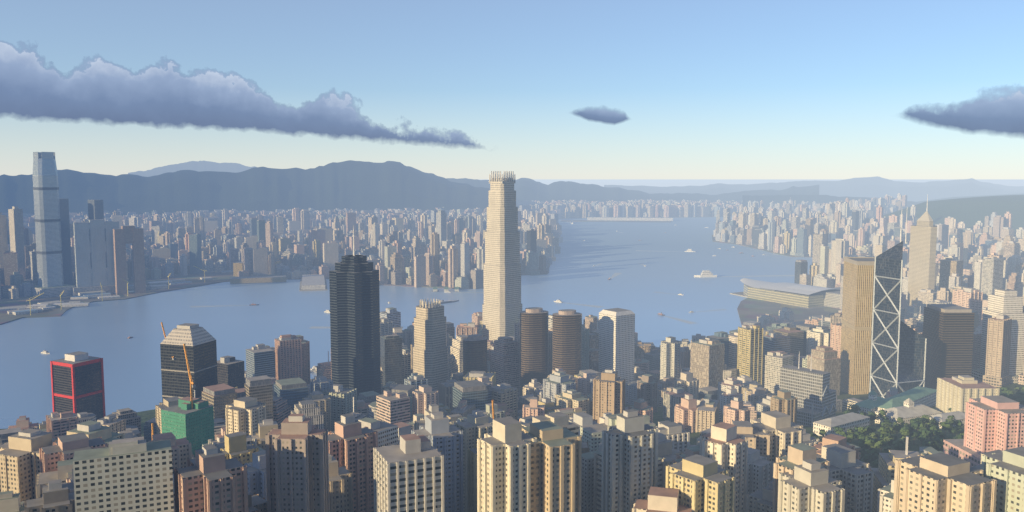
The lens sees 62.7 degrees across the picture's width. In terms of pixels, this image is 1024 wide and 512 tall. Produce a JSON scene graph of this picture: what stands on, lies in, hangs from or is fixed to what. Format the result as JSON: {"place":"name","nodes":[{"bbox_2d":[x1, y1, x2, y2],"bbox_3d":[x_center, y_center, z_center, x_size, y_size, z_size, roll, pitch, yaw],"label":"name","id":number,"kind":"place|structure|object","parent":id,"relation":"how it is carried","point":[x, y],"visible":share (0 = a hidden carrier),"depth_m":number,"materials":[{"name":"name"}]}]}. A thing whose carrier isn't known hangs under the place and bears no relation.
{"place":"outdoors","nodes":[
{"label":"outdoors","id":0,"kind":"place"},
{"bbox_2d":[128,161,254,176],"bbox_3d":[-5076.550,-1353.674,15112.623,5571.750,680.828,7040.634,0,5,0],"label":"distant mountain","id":1,"kind":"structure","parent":0,"point":[199,166],"depth_m":13872.42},
{"bbox_2d":[0,160,489,216],"bbox_3d":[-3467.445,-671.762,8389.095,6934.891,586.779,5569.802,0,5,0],"label":"mountain range","id":2,"kind":"structure","parent":0,"point":[359,186],"depth_m":7632.73,"materials":[{"name":"plant"}]},
{"bbox_2d":[0,179,1023,428],"bbox_3d":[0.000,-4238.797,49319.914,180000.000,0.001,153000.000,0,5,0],"label":"sea","id":3,"kind":"structure","parent":0,"point":[270,313],"depth_m":2698.64,"materials":[{"name":"blue liquid"}]},
{"bbox_2d":[41,219,809,371],"bbox_3d":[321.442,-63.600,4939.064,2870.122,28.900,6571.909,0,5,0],"label":"boats","id":4,"kind":"object","parent":3,"relation":"on","point":[706,273],"visible":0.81,"depth_m":2998.41,"materials":[{"name":"grey plastic"}]},
{"bbox_2d":[0,193,1023,467],"bbox_3d":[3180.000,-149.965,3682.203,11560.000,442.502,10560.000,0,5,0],"label":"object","id":5,"kind":"structure","parent":0,"point":[970,211],"depth_m":4858.93,"materials":[{"name":"green plant"}]},
{"bbox_2d":[0,152,974,426],"bbox_3d":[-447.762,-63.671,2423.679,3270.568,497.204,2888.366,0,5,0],"label":"skyscrapers","id":6,"kind":"structure","parent":5,"relation":"on","point":[884,348],"depth_m":1380.99,"materials":[{"name":"grey glass"}]},
{"bbox_2d":[0,266,1023,501],"bbox_3d":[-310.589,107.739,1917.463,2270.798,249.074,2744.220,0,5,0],"label":"park buildings","id":7,"kind":"structure","parent":5,"relation":"on","point":[988,416],"depth_m":766.24,"materials":[{"name":"concrete"}]},
{"bbox_2d":[807,386,1023,467],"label":"park trees","id":8,"kind":"object","parent":5,"relation":"on","point":[922,424],"visible":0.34,"depth_m":853.91,"materials":[{"name":"green plant"}]},
{"bbox_2d":[0,182,1023,324],"bbox_3d":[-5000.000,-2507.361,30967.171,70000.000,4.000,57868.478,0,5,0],"label":"kowloon ground","id":9,"kind":"structure","parent":0,"point":[57,311],"depth_m":3195.95,"materials":[{"name":"grey concrete"}]},
{"bbox_2d":[0,199,741,298],"bbox_3d":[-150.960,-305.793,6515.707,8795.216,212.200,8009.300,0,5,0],"label":"city buildings","id":10,"kind":"structure","parent":9,"relation":"on","point":[391,244],"depth_m":4028.32,"materials":[{"name":"grey concrete"}]},
{"bbox_2d":[0,0,1023,178],"label":"sky","id":11,"kind":"structure","parent":0,"point":[457,89],"materials":[{"name":"blue"}]},
{"bbox_2d":[561,220,670,221],"bbox_3d":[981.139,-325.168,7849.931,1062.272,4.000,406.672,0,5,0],"label":"kai tak ground","id":12,"kind":"structure","parent":0,"point":[607,221],"depth_m":7755.54,"materials":[{"name":"grey concrete"}]},
{"bbox_2d":[446,178,818,202],"bbox_3d":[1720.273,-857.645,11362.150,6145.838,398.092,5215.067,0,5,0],"label":"hills","id":13,"kind":"structure","parent":0,"point":[528,189],"depth_m":10430.26,"materials":[{"name":"plant"}]},
{"bbox_2d":[712,235,840,326],"bbox_3d":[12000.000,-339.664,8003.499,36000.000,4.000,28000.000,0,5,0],"label":"waterfront land","id":14,"kind":"structure","parent":0,"point":[750,309],"depth_m":2618.63,"materials":[{"name":"grey concrete"}]},
{"bbox_2d":[0,217,840,381],"bbox_3d":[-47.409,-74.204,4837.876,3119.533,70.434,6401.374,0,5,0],"label":"waterfront buildings","id":15,"kind":"structure","parent":14,"relation":"on","point":[802,295],"depth_m":2841.91,"materials":[{"name":"grey concrete"}]},
{"bbox_2d":[0,193,1023,511],"bbox_3d":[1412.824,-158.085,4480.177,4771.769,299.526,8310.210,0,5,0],"label":"city buildings","id":16,"kind":"structure","parent":14,"relation":"on","point":[562,441],"depth_m":587.54,"materials":[{"name":"beige concrete"}]},
{"bbox_2d":[604,176,1023,201],"bbox_3d":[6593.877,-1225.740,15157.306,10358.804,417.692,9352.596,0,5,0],"label":"distant hills","id":17,"kind":"structure","parent":0,"point":[873,187],"depth_m":13653.61,"materials":[{"name":"plant"}]},
{"bbox_2d":[742,195,919,208],"bbox_3d":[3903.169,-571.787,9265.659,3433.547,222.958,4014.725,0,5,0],"label":"hill","id":18,"kind":"structure","parent":0,"point":[798,199],"depth_m":8820.52,"materials":[{"name":"plant"}]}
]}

